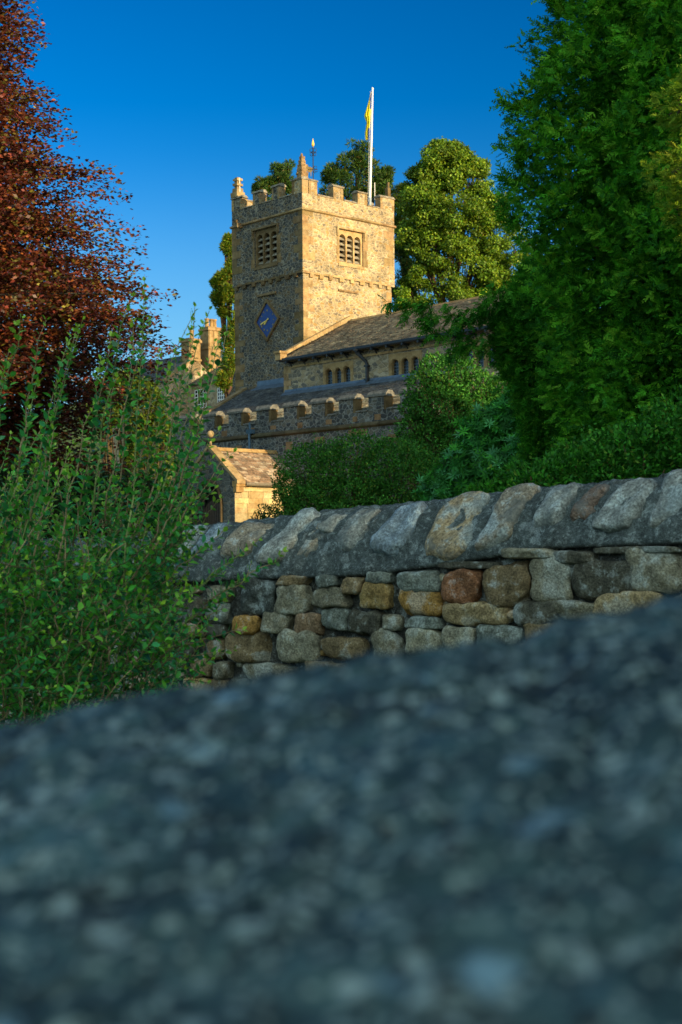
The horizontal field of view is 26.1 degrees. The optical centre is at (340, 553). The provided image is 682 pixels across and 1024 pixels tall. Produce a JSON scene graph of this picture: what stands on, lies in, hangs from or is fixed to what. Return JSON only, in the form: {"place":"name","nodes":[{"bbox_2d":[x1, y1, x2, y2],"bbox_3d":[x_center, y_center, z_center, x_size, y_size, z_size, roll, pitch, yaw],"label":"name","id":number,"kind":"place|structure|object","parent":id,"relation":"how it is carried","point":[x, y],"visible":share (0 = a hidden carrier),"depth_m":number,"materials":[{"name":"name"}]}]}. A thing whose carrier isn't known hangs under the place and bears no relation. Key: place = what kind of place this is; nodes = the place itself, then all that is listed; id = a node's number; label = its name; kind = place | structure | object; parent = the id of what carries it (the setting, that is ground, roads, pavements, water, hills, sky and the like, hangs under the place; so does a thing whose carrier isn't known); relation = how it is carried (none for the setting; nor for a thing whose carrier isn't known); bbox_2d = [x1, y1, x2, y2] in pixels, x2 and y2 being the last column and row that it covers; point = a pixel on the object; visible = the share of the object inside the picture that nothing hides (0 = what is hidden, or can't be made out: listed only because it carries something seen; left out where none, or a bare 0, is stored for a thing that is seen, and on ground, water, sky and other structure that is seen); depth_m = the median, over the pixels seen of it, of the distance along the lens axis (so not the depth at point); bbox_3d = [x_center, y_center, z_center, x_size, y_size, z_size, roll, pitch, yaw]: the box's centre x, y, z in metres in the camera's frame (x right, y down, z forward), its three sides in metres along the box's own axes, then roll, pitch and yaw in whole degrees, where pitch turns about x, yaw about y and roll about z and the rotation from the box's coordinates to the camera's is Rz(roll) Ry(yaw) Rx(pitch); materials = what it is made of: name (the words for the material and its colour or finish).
{"place":"outdoors","nodes":[
{"label":"outdoors","id":0,"kind":"place"},
{"bbox_2d":[36,358,234,531],"bbox_3d":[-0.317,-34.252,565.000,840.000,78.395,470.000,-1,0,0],"label":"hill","id":1,"kind":"structure","parent":0,"point":[87,441],"depth_m":392.46,"materials":[{"name":"green plant"}]},
{"bbox_2d":[101,318,232,525],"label":"stone house","id":2,"kind":"structure","parent":0,"point":[210,334],"depth_m":114.42,"materials":[{"name":"stone"}]},
{"bbox_2d":[194,386,207,409],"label":"sash window","id":3,"kind":"structure","parent":2,"relation":"in","point":[196,395],"depth_m":112.82,"materials":[{"name":"wood"}]},
{"bbox_2d":[217,387,224,402],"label":"sash window","id":4,"kind":"structure","parent":2,"relation":"in","point":[220,397],"depth_m":110.99,"materials":[{"name":"wood"}]},
{"bbox_2d":[0,0,590,408],"label":"sky","id":5,"kind":"structure","parent":0,"point":[185,99],"materials":[{"name":"blue"}]},
{"bbox_3d":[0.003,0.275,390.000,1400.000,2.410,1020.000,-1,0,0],"label":"ground","id":6,"kind":"structure","parent":0,"visible":0},
{"bbox_2d":[0,0,196,516],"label":"copper beech","id":7,"kind":"object","parent":6,"relation":"on","point":[59,296],"visible":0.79,"depth_m":43.49,"materials":[{"name":"red plant"}]},
{"bbox_2d":[0,459,201,538],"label":"hedge bush","id":8,"kind":"object","parent":6,"relation":"on","point":[3,474],"visible":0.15,"depth_m":37.25,"materials":[{"name":"green plant"}]},
{"bbox_2d":[77,369,178,527],"bbox_3d":[-8.562,-4.223,59.976,4.281,6.816,2.487,-1,0,0],"label":"sunlit shrub","id":9,"kind":"object","parent":6,"relation":"on","point":[131,445],"visible":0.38,"depth_m":59.66,"materials":[{"name":"green plant"}]},
{"bbox_2d":[0,277,287,724],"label":"privet bush","id":10,"kind":"object","parent":6,"relation":"on","point":[27,619],"visible":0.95,"depth_m":6.49,"materials":[{"name":"green plant"}]},
{"bbox_2d":[207,232,234,397],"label":"tree","id":11,"kind":"object","parent":6,"relation":"on","point":[222,298],"visible":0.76,"depth_m":95.72,"materials":[{"name":"green plant"}]},
{"bbox_2d":[251,503,280,518],"bbox_3d":[-1.831,-0.572,35.997,0.849,1.356,0.589,-1,0,0],"label":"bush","id":12,"kind":"object","parent":6,"relation":"on","point":[264,513],"visible":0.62,"depth_m":35.98,"materials":[{"name":"green plant"}]},
{"bbox_2d":[251,158,295,200],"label":"tree","id":13,"kind":"object","parent":6,"relation":"on","point":[282,172],"visible":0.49,"depth_m":101.56,"materials":[{"name":"green plant"}]},
{"bbox_2d":[173,153,503,524],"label":"church","id":14,"kind":"structure","parent":6,"relation":"on","point":[339,353],"depth_m":80.16,"materials":[{"name":"stone"}]},
{"bbox_2d":[251,223,280,270],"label":"belfry window","id":15,"kind":"structure","parent":14,"relation":"in","point":[271,232],"depth_m":82.54,"materials":[{"name":"stone"}]},
{"bbox_2d":[254,299,279,341],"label":"tower clock","id":16,"kind":"object","parent":14,"relation":"attached to","point":[267,319],"visible":1,"depth_m":82.32,"materials":[{"name":"metal"}]},
{"bbox_2d":[306,140,317,178],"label":"weathervane","id":17,"kind":"object","parent":14,"relation":"on","point":[309,169],"visible":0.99,"depth_m":84.60,"materials":[{"name":"gold metal"}]},
{"bbox_2d":[323,360,352,384],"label":"clerestory window","id":18,"kind":"structure","parent":14,"relation":"in","point":[338,372],"depth_m":76.04,"materials":[{"name":"stone"}]},
{"bbox_2d":[336,226,367,269],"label":"belfry window","id":19,"kind":"structure","parent":14,"relation":"in","point":[357,264],"depth_m":82.66,"materials":[{"name":"stone"}]},
{"bbox_2d":[368,87,373,204],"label":"flagpole","id":20,"kind":"object","parent":14,"relation":"attached to","point":[370,176],"visible":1,"depth_m":83.99,"materials":[{"name":"white metal"}]},
{"bbox_2d":[364,91,371,140],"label":"flag","id":21,"kind":"object","parent":20,"relation":"hanging from","point":[367,115],"visible":1,"depth_m":83.94,"materials":[{"name":"yellow fabric"}]},
{"bbox_2d":[388,350,421,375],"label":"clerestory window","id":22,"kind":"structure","parent":14,"relation":"in","point":[399,363],"depth_m":72.45,"materials":[{"name":"stone"}]},
{"bbox_2d":[463,341,495,368],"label":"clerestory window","id":23,"kind":"structure","parent":14,"relation":"in","point":[484,363],"depth_m":68.76,"materials":[{"name":"stone"}]},
{"bbox_2d":[0,592,681,1023],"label":"wall","id":24,"kind":"structure","parent":6,"relation":"on","point":[484,830],"depth_m":0.52,"materials":[{"name":"grey stone"}]},
{"bbox_2d":[0,469,681,722],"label":"stone wall","id":25,"kind":"structure","parent":6,"relation":"on","point":[519,562],"depth_m":9.01,"materials":[{"name":"grey stone"}]},
{"bbox_2d":[269,426,439,515],"bbox_3d":[0.605,-1.891,39.872,5.215,3.418,4.076,-1,0,0],"label":"evergreen bush","id":26,"kind":"object","parent":6,"relation":"on","point":[362,490],"visible":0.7,"depth_m":39.38,"materials":[{"name":"green plant"}]},
{"bbox_2d":[318,137,395,205],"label":"pine tree","id":27,"kind":"object","parent":6,"relation":"on","point":[332,173],"visible":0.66,"depth_m":99.52,"materials":[{"name":"green plant"}]},
{"bbox_2d":[389,182,424,299],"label":"tree","id":28,"kind":"object","parent":6,"relation":"on","point":[406,263],"visible":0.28,"depth_m":97.54,"materials":[{"name":"green plant"}]},
{"bbox_2d":[394,349,504,490],"bbox_3d":[3.739,-3.558,45.900,4.245,5.856,2.779,-1,0,0],"label":"tall shrub","id":29,"kind":"object","parent":6,"relation":"on","point":[451,397],"visible":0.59,"depth_m":45.65,"materials":[{"name":"green plant"}]},
{"bbox_2d":[392,136,536,310],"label":"lime tree","id":30,"kind":"object","parent":6,"relation":"on","point":[439,172],"visible":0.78,"depth_m":91.07,"materials":[{"name":"green plant"}]},
{"bbox_2d":[377,255,575,484],"bbox_3d":[2.704,-2.194,26.987,4.097,6.691,2.150,-1,0,0],"label":"yew tree","id":31,"kind":"object","parent":6,"relation":"on","point":[510,321],"visible":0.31,"depth_m":26.46,"materials":[{"name":"green plant"}]},
{"bbox_2d":[411,382,589,500],"bbox_3d":[4.447,-1.954,30.076,4.910,4.944,4.202,-1,0,35],"label":"rhododendron bush","id":32,"kind":"object","parent":6,"relation":"on","point":[487,436],"visible":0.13,"depth_m":29.57,"materials":[{"name":"green plant"}]},
{"bbox_2d":[456,383,681,495],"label":"laurel bush","id":33,"kind":"object","parent":6,"relation":"on","point":[659,452],"visible":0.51,"depth_m":16.67,"materials":[{"name":"green plant"}]},
{"bbox_2d":[487,0,681,472],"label":"conifer tree","id":34,"kind":"object","parent":6,"relation":"on","point":[613,250],"visible":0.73,"depth_m":20.55,"materials":[{"name":"green plant"}]},
{"bbox_2d":[639,54,681,256],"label":"conifer tree","id":35,"kind":"object","parent":6,"relation":"on","point":[673,176],"visible":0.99,"depth_m":12.49,"materials":[{"name":"green plant"}]}
]}

